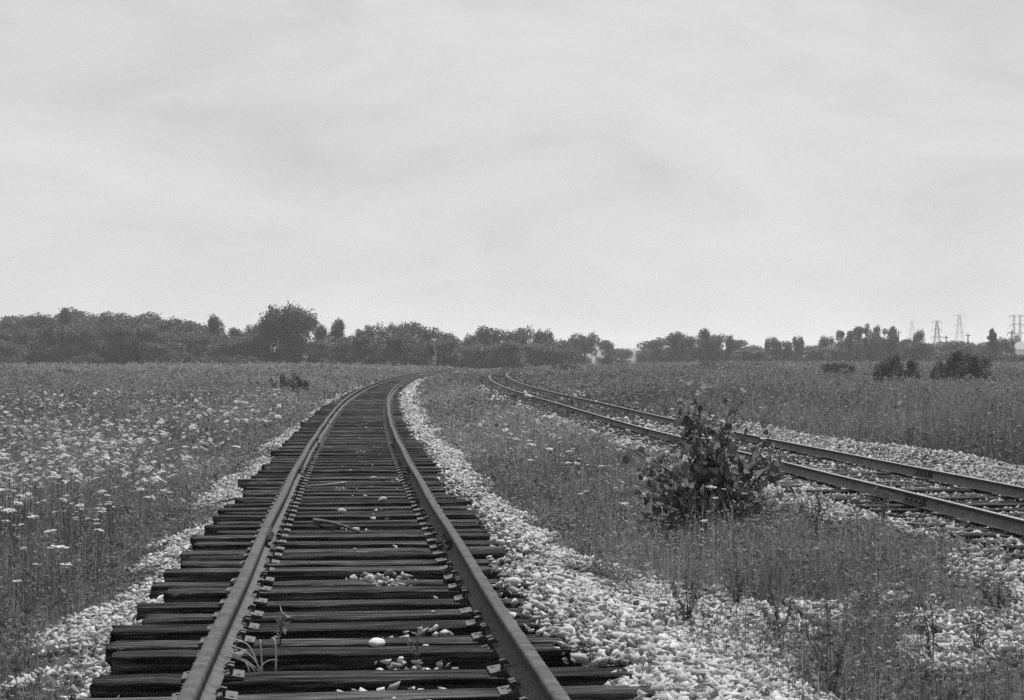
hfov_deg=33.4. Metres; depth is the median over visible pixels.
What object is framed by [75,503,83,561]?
wildflower
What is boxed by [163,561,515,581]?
railway tie
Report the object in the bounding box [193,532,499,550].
railway tie
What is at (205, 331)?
tree
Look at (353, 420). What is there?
railway tie
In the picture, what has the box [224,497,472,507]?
railway tie
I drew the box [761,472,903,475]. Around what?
railway tie
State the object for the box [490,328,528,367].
tree
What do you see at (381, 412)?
railway tie
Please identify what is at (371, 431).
railway tie
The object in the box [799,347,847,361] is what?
tree
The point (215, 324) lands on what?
tree
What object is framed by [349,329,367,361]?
tree
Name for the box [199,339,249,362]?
tree
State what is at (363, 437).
railway tie
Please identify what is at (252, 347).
tree
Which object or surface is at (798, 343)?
tree
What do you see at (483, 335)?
tree
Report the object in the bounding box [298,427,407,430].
railway tie
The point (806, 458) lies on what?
railway tie
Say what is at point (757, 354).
tree
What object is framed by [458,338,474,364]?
tree
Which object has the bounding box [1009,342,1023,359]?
house
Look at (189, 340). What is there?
tree
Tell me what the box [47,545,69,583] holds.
wildflower
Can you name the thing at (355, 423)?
railway tie
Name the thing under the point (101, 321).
tree
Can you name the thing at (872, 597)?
weed
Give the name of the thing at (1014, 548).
railway tie
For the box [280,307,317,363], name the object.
tree
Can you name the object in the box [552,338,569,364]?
tree
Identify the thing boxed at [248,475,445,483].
railway tie
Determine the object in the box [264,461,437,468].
railway tie
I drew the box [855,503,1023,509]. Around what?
railway tie
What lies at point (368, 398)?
railway tie
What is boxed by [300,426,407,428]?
railway tie
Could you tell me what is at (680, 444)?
railway tie
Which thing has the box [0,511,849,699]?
ballast
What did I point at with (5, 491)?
wildflower
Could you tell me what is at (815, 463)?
railway tie
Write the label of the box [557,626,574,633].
rock
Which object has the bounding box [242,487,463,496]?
railway tie
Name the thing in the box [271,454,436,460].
railway tie
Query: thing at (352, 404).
railway tie
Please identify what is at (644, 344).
tree
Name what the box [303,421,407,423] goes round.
railway tie
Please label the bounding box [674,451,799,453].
railway tie
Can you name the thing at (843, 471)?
railway tie
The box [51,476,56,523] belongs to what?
wildflower
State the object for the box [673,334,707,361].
tree
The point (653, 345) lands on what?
tree
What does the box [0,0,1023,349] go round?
sky
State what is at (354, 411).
railway tie
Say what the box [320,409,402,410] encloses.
railway tie
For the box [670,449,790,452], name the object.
railway tie
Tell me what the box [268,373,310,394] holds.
shrub
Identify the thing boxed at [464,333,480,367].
tree
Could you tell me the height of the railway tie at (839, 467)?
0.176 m
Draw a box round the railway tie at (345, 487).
[245,481,452,489]
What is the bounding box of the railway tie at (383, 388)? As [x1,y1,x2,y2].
[359,388,402,388]
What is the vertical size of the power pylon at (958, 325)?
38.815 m
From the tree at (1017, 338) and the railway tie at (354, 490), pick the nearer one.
the railway tie at (354, 490)
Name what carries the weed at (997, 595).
on the ballast at (948, 623)
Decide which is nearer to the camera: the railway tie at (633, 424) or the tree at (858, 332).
the railway tie at (633, 424)
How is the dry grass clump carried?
on the ground at (62, 659)
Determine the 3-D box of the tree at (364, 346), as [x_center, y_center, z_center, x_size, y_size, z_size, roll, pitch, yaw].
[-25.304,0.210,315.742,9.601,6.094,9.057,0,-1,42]
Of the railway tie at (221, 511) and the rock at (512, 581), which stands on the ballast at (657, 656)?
the rock at (512, 581)
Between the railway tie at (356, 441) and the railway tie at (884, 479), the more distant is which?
the railway tie at (356, 441)
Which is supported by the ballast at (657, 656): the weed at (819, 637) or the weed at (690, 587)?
the weed at (690, 587)
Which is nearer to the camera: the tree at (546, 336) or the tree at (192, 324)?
the tree at (546, 336)
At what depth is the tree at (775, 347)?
404.48 m
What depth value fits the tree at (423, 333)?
337.13 m
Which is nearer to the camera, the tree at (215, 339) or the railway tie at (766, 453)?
the railway tie at (766, 453)
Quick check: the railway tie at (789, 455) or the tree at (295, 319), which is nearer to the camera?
the railway tie at (789, 455)
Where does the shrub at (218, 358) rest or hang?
on the ground at (62, 659)
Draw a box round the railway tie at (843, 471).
[762,471,889,472]
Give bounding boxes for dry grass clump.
[220,637,276,672]
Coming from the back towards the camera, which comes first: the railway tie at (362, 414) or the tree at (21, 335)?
the tree at (21, 335)
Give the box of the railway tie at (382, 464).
[261,459,438,470]
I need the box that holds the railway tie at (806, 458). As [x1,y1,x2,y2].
[728,458,833,459]
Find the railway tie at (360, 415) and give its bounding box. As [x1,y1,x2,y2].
[313,414,404,415]
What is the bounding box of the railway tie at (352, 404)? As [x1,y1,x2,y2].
[326,404,400,404]
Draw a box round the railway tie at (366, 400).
[333,400,399,400]
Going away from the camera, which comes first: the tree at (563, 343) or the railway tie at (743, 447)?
the railway tie at (743, 447)
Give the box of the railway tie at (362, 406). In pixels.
[322,405,401,406]
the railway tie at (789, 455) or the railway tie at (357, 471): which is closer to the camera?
the railway tie at (357, 471)
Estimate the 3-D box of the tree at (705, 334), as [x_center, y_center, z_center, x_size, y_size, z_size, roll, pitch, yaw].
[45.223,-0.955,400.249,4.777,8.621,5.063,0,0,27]
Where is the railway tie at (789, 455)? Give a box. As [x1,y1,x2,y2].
[690,455,815,456]
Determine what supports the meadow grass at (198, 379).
on the ground at (62, 659)
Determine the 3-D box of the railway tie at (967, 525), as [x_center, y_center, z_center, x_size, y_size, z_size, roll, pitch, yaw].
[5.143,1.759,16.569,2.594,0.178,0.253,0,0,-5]
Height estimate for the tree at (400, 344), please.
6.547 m
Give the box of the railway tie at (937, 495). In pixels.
[821,493,1003,497]
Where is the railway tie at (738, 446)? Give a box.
[660,445,771,447]
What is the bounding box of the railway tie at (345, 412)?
[315,411,392,413]
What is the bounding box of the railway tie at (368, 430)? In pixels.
[328,428,409,430]
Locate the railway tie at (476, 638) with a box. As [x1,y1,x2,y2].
[105,623,557,664]
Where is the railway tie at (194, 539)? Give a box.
[190,527,490,549]
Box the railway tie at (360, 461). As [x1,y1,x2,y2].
[269,456,437,462]
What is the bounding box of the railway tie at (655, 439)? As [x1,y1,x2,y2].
[631,438,709,440]
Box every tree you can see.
[0,313,50,358]
[0,315,34,355]
[0,328,44,360]
[0,330,17,356]
[0,341,36,362]
[2,314,39,345]
[23,312,57,355]
[24,323,72,362]
[36,342,83,362]
[45,327,111,362]
[49,307,72,339]
[54,307,97,322]
[69,315,114,356]
[81,313,106,349]
[82,312,138,341]
[92,323,134,362]
[95,311,125,318]
[95,314,165,337]
[114,315,166,332]
[130,311,163,336]
[130,324,170,362]
[133,341,186,362]
[137,315,182,355]
[147,330,201,362]
[158,318,201,342]
[172,319,202,331]
[180,325,209,338]
[186,331,230,359]
[194,323,207,332]
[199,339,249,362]
[205,313,225,354]
[209,333,255,354]
[227,327,246,336]
[241,332,274,359]
[243,323,259,350]
[250,334,274,362]
[254,313,289,362]
[255,301,320,362]
[260,330,311,362]
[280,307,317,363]
[295,339,337,363]
[310,324,330,361]
[313,336,361,364]
[327,317,350,358]
[346,335,389,364]
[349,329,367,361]
[358,322,391,357]
[374,321,415,365]
[380,333,429,366]
[403,321,427,358]
[410,338,464,366]
[411,326,444,365]
[433,339,438,366]
[435,332,460,366]
[448,345,488,368]
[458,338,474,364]
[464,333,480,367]
[465,342,504,368]
[475,325,502,368]
[486,340,532,367]
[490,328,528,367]
[516,341,559,367]
[518,324,541,364]
[526,328,559,362]
[541,346,580,365]
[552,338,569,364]
[562,339,582,364]
[567,332,601,364]
[597,340,624,363]
[612,348,633,363]
[632,348,660,362]
[635,339,660,362]
[646,336,674,362]
[662,331,690,362]
[664,346,698,361]
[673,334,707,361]
[695,328,713,361]
[705,334,723,362]
[712,333,740,362]
[724,339,749,359]
[730,349,771,361]
[745,344,764,361]
[754,348,787,362]
[764,337,782,361]
[780,340,793,361]
[790,336,804,361]
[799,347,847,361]
[800,345,818,357]
[817,334,834,361]
[828,330,861,361]
[833,341,857,361]
[847,326,872,362]
[850,337,879,362]
[863,323,885,361]
[874,328,895,361]
[883,326,904,361]
[896,338,912,360]
[903,342,935,361]
[908,328,925,359]
[921,343,945,361]
[929,340,957,360]
[936,341,976,361]
[966,342,988,360]
[984,327,1002,361]
[996,336,1015,360]
[1013,334,1020,343]
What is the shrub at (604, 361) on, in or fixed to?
on the ground at (62, 659)
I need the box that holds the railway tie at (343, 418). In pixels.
[310,418,393,419]
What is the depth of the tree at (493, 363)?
330.64 m
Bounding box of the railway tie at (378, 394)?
[361,394,400,394]
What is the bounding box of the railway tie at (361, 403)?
[329,402,399,403]
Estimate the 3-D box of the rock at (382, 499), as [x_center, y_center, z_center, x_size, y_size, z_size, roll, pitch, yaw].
[-1.423,1.647,18.794,0.097,0.067,0.060,0,0,0]
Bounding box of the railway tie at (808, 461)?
[746,460,842,462]
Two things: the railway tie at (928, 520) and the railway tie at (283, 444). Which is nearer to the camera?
the railway tie at (928, 520)
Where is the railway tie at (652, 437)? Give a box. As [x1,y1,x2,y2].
[624,436,707,437]
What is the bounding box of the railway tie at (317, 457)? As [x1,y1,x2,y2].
[271,452,430,459]
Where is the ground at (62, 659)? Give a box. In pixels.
[0,363,1023,699]
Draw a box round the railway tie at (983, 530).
[929,528,1008,532]
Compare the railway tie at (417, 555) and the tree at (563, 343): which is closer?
the railway tie at (417, 555)
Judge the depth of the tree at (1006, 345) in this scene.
384.05 m
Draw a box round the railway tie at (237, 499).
[235,490,467,503]
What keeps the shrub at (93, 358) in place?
on the ground at (62, 659)
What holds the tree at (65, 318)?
on the ground at (62, 659)
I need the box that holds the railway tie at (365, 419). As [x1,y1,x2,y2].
[308,418,408,420]
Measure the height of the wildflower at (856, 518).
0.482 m
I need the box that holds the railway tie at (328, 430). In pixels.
[298,429,397,431]
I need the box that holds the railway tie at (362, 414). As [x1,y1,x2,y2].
[316,414,408,414]
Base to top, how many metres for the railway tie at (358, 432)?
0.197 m
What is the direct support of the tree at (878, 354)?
on the ground at (62, 659)
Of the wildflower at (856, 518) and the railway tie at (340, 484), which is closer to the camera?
the wildflower at (856, 518)
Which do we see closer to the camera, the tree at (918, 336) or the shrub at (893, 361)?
the shrub at (893, 361)
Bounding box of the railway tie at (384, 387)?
[360,387,404,387]
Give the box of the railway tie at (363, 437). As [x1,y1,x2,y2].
[289,435,414,439]
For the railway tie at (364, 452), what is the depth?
29.45 m
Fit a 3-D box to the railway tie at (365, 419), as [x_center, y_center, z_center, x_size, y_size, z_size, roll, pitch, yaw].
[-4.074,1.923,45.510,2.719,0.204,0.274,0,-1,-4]
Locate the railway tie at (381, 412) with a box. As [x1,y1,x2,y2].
[340,412,403,412]
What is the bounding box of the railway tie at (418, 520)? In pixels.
[216,513,491,524]
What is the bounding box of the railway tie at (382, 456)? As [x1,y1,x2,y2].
[274,451,433,457]
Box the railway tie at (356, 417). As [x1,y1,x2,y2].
[309,416,403,417]
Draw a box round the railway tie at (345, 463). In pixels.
[270,458,432,463]
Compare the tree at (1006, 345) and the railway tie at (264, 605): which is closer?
the railway tie at (264, 605)
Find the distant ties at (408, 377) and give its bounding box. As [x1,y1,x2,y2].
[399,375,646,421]
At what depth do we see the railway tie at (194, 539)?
15.11 m
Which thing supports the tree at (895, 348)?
on the ground at (62, 659)
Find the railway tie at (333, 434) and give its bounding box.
[292,433,398,435]
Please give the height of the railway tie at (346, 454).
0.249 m
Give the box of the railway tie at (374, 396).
[343,396,400,396]
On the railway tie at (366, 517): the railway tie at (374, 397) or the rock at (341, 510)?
the rock at (341, 510)
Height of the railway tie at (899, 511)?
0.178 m
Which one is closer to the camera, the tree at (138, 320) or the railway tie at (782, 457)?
the railway tie at (782, 457)
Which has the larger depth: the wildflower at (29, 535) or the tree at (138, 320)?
the tree at (138, 320)
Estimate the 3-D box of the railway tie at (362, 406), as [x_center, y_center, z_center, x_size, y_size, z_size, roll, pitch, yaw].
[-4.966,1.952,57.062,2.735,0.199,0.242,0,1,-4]
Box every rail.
[176,369,446,699]
[385,369,570,699]
[489,368,1023,535]
[506,369,1023,498]
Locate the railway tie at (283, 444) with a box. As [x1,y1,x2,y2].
[282,442,425,446]
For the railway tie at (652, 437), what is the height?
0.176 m
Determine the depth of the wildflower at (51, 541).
14.90 m
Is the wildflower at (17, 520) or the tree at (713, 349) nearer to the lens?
the wildflower at (17, 520)
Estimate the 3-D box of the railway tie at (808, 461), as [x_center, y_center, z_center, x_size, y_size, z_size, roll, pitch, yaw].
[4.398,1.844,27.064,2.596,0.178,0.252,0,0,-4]
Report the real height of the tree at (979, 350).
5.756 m
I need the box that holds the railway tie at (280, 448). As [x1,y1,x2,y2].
[278,444,426,449]
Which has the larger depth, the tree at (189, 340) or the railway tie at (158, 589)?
the tree at (189, 340)
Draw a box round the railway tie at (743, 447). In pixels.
[665,447,779,448]
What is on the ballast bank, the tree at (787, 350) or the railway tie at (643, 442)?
the railway tie at (643, 442)
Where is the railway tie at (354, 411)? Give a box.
[316,410,393,411]
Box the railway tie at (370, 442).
[320,441,425,442]
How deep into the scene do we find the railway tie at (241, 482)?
22.64 m
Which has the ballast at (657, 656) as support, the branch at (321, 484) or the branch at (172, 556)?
the branch at (172, 556)
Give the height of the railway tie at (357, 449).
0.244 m
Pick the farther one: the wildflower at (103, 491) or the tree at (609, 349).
the tree at (609, 349)
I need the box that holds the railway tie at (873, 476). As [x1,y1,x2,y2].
[762,475,917,478]
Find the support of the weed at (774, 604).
on the ballast at (657, 656)
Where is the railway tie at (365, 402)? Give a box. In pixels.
[330,402,399,402]
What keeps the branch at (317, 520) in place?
on the railway tie at (211, 529)
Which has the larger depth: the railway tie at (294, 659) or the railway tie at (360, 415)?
the railway tie at (360, 415)
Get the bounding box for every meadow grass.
[0,359,472,699]
[498,336,1023,483]
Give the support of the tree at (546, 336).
on the ground at (62, 659)
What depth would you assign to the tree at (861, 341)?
403.38 m
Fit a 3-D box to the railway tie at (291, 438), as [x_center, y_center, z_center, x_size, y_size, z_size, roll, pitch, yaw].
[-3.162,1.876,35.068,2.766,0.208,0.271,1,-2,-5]
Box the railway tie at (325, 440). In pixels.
[285,439,420,442]
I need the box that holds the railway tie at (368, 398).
[340,397,395,398]
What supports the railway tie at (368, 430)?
on the ground at (62, 659)
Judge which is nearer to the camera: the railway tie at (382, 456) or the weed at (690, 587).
the weed at (690, 587)
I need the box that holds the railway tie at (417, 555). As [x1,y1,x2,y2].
[186,544,524,560]
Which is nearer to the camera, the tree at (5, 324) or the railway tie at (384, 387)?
the railway tie at (384, 387)
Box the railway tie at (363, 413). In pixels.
[317,412,407,413]
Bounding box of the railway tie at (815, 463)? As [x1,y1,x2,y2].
[728,463,852,465]
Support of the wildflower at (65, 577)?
on the ground at (62, 659)
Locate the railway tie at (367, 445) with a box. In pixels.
[285,443,427,445]
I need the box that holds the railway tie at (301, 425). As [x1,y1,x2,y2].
[300,423,400,426]
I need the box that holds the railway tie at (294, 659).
[109,635,608,674]
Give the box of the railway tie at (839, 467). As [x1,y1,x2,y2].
[733,466,870,469]
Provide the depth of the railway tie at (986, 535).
15.38 m
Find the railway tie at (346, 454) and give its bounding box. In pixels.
[274,450,435,455]
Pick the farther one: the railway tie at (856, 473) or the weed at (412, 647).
the railway tie at (856, 473)
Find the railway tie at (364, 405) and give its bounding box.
[326,404,399,405]
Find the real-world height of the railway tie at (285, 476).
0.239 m
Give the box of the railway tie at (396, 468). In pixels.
[264,464,449,470]
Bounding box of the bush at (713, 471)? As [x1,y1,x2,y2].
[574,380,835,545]
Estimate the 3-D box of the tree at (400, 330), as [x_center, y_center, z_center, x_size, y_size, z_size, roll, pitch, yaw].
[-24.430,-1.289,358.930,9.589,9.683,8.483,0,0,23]
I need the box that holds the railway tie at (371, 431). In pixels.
[326,430,413,432]
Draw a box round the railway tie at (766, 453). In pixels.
[685,453,805,455]
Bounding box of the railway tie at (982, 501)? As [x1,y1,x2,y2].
[844,500,1023,504]
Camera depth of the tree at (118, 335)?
322.66 m
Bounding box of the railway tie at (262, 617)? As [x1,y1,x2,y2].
[141,604,547,624]
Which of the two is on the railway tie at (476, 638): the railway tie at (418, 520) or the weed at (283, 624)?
the weed at (283, 624)
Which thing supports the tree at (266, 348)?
on the ground at (62, 659)
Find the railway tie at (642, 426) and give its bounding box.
[594,426,677,426]
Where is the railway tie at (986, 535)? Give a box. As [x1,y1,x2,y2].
[949,533,1022,542]
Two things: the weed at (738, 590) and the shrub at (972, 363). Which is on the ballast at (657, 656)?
the weed at (738, 590)
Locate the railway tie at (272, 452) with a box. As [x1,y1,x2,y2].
[270,446,426,456]
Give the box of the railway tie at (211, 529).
[204,516,495,534]
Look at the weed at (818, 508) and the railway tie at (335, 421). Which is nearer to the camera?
the weed at (818, 508)
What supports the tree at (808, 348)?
on the ground at (62, 659)
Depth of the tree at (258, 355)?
317.09 m
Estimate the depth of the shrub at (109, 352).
269.42 m
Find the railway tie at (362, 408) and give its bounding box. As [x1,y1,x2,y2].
[320,408,404,408]
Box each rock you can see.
[337,508,345,513]
[362,574,374,582]
[368,638,384,646]
[379,497,386,501]
[503,577,520,585]
[524,394,532,398]
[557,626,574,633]
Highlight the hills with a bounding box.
[274,347,1006,362]
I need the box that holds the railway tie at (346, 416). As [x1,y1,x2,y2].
[312,415,392,416]
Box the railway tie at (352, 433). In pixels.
[293,432,409,434]
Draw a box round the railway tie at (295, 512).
[223,505,477,514]
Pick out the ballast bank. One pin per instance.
(980, 468)
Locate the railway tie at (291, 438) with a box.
[290,436,419,439]
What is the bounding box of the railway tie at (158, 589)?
[149,570,502,598]
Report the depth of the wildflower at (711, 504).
16.79 m
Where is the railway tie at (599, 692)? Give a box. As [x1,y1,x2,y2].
[75,677,655,699]
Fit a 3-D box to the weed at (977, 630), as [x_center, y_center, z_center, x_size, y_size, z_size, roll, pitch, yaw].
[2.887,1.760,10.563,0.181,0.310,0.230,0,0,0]
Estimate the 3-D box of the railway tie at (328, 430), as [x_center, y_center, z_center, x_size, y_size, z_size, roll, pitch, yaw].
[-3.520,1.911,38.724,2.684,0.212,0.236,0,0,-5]
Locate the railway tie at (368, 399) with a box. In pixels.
[335,399,398,399]
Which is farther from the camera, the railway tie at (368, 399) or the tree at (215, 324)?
the tree at (215, 324)
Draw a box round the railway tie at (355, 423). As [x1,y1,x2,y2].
[304,422,405,423]
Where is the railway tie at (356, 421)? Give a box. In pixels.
[308,420,405,421]
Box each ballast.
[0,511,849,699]
[780,519,1023,685]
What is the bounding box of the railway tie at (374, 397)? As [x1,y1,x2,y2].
[357,397,397,397]
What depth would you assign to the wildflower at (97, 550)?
13.57 m
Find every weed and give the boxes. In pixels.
[274,606,290,643]
[406,627,419,660]
[669,566,702,620]
[721,569,744,602]
[751,586,797,638]
[797,494,834,535]
[800,607,854,693]
[853,578,886,619]
[866,486,893,518]
[912,587,939,660]
[964,613,992,650]
[972,569,1014,611]
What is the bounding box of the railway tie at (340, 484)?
[243,478,443,490]
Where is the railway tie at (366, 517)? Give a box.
[212,508,486,524]
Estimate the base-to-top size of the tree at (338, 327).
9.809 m
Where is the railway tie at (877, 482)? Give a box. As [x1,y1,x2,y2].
[780,481,943,484]
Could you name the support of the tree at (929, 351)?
on the ground at (62, 659)
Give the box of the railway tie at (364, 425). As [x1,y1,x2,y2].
[304,424,414,425]
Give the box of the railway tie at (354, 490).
[243,483,456,492]
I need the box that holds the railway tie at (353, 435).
[292,434,416,436]
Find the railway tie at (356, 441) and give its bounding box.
[287,440,422,442]
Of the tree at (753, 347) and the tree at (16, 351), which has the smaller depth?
the tree at (16, 351)
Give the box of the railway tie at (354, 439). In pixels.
[292,438,416,439]
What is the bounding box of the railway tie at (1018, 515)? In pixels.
[888,513,1023,518]
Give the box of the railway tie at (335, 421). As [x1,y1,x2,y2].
[300,421,399,424]
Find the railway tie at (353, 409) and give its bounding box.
[320,408,393,409]
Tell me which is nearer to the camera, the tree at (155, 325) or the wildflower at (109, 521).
the wildflower at (109, 521)
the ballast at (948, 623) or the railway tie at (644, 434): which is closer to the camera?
the ballast at (948, 623)
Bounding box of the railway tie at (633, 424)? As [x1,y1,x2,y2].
[589,424,674,425]
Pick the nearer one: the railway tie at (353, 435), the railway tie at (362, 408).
the railway tie at (353, 435)
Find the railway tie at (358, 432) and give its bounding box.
[294,431,410,433]
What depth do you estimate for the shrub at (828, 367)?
149.44 m
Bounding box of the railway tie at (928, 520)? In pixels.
[902,518,1023,522]
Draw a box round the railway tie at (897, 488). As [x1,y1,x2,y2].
[803,488,971,490]
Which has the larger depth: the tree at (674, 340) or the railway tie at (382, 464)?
the tree at (674, 340)
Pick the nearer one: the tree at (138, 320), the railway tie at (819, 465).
the railway tie at (819, 465)
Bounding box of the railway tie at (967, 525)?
[907,523,988,528]
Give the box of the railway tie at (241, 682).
[89,658,631,697]
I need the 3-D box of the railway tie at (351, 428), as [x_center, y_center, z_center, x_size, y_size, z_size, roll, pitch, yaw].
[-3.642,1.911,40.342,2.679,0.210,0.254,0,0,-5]
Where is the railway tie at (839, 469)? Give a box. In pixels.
[757,469,877,470]
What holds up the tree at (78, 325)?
on the ground at (62, 659)
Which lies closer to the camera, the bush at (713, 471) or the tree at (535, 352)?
the bush at (713, 471)
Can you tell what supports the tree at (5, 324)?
on the ground at (62, 659)
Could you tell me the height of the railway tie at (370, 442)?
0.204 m
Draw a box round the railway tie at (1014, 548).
[1000,545,1023,552]
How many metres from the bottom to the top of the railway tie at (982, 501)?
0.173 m
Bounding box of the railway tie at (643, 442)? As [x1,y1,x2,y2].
[640,441,744,443]
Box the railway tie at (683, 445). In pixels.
[651,444,762,446]
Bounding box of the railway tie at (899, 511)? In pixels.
[870,508,1023,513]
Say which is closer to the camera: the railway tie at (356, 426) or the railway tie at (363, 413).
the railway tie at (356, 426)
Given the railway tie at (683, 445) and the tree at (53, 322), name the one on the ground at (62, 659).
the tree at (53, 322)
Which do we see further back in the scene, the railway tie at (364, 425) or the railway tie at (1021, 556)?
the railway tie at (364, 425)
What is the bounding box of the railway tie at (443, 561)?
[180,552,509,568]
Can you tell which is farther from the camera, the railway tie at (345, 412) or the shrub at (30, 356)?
the shrub at (30, 356)
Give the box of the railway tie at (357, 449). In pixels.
[283,445,436,449]
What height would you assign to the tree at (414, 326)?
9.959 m
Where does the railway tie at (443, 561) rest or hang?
on the ground at (62, 659)
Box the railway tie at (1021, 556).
[1010,554,1023,559]
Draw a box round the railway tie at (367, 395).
[340,395,396,395]
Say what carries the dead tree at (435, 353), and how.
on the ground at (62, 659)
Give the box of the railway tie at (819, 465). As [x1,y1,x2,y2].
[729,465,861,466]
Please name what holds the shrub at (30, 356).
on the ground at (62, 659)
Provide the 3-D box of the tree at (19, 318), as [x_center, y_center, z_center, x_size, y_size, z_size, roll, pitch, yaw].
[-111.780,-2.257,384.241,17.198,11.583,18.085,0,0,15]
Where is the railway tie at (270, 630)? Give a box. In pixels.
[109,610,585,643]
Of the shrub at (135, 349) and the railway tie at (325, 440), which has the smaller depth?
the railway tie at (325, 440)
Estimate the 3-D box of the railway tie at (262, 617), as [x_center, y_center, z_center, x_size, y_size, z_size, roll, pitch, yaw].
[-0.874,1.667,10.479,2.748,0.252,0.258,0,0,-6]
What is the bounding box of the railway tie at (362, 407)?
[322,406,404,407]
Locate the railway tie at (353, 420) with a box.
[310,419,397,420]
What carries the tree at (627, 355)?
on the ground at (62, 659)
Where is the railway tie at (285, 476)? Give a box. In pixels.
[251,471,450,477]
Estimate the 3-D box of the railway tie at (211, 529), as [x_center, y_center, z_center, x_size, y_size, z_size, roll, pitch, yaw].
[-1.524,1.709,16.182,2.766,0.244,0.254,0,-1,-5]
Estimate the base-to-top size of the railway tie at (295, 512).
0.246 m
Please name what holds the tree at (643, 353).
on the ground at (62, 659)
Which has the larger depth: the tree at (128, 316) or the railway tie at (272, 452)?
the tree at (128, 316)
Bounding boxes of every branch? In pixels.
[163,553,179,558]
[200,497,234,505]
[304,482,342,486]
[312,518,358,532]
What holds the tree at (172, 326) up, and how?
on the ground at (62, 659)
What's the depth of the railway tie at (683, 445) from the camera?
32.25 m
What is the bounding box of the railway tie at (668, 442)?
[646,442,752,442]
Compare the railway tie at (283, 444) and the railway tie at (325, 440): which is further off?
the railway tie at (325, 440)
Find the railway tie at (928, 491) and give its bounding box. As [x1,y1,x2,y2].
[806,489,990,494]
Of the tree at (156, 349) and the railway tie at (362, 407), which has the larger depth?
the tree at (156, 349)
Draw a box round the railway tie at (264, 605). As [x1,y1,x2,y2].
[136,587,546,620]
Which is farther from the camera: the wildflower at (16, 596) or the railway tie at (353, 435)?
the railway tie at (353, 435)
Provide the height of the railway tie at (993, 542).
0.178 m
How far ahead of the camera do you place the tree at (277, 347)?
321.99 m
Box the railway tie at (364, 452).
[280,448,433,453]
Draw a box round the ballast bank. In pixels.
[476,381,1023,525]
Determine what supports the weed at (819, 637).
on the ground at (62, 659)
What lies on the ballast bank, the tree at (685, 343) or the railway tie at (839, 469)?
the railway tie at (839, 469)
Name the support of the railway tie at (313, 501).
on the ground at (62, 659)
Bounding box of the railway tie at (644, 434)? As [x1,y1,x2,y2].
[618,433,710,435]
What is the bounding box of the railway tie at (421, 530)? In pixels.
[215,524,508,534]
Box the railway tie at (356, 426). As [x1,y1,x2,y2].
[302,425,410,426]
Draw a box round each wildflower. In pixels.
[0,508,14,549]
[5,471,5,511]
[12,580,21,625]
[14,501,21,560]
[20,547,26,599]
[26,492,31,534]
[26,516,34,562]
[37,477,40,527]
[44,529,54,571]
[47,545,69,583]
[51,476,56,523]
[61,562,70,607]
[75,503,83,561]
[93,519,98,574]
[95,529,104,588]
[97,490,105,522]
[107,501,110,556]
[710,485,712,525]
[738,481,740,546]
[802,485,812,526]
[810,496,813,546]
[852,497,857,540]
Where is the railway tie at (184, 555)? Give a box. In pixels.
[179,540,514,563]
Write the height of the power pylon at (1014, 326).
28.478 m
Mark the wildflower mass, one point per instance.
(142, 439)
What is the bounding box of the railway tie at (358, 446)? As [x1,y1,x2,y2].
[284,442,430,446]
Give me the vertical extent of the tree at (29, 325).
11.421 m
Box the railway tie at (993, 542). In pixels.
[963,539,1023,547]
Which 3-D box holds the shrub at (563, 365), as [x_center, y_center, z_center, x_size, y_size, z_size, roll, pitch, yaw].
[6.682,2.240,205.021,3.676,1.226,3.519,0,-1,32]
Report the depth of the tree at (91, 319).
384.64 m
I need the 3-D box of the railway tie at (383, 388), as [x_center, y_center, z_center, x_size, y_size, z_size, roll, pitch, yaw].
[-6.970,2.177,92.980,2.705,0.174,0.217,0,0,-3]
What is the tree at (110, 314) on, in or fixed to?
on the ground at (62, 659)
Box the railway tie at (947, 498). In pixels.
[831,496,1023,501]
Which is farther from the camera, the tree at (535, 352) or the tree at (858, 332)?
the tree at (858, 332)
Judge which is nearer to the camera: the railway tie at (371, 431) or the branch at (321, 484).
the branch at (321, 484)
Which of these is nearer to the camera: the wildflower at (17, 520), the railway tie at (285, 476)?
the wildflower at (17, 520)
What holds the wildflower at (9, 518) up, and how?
on the ground at (62, 659)
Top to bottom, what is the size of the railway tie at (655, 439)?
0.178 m
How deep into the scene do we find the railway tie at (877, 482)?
22.26 m
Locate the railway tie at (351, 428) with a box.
[301,426,408,428]
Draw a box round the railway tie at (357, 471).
[257,466,445,473]
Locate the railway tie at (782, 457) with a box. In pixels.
[693,457,824,458]
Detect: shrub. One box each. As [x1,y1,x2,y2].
[0,355,26,363]
[26,350,39,364]
[66,353,106,364]
[102,343,120,363]
[115,337,146,364]
[155,352,197,363]
[190,354,232,364]
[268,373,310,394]
[550,364,579,369]
[601,358,613,364]
[817,362,856,373]
[872,353,921,381]
[929,349,994,382]
[993,353,1023,362]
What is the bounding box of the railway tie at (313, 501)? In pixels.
[238,492,481,503]
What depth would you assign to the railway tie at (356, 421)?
44.32 m
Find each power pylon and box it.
[932,320,941,345]
[951,315,965,338]
[1007,314,1023,336]
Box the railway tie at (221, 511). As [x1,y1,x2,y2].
[217,500,477,514]
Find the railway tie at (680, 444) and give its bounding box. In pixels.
[646,443,756,444]
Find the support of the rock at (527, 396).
on the ground at (62, 659)
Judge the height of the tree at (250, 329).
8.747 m
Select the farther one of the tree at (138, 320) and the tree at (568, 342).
the tree at (568, 342)
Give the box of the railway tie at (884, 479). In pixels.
[776,478,932,481]
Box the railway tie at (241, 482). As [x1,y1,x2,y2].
[238,472,443,487]
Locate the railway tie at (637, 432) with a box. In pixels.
[613,432,682,433]
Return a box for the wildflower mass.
[0,386,591,493]
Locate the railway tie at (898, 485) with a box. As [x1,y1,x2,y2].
[781,484,961,488]
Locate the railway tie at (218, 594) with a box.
[163,576,528,602]
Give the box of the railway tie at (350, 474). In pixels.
[256,469,447,475]

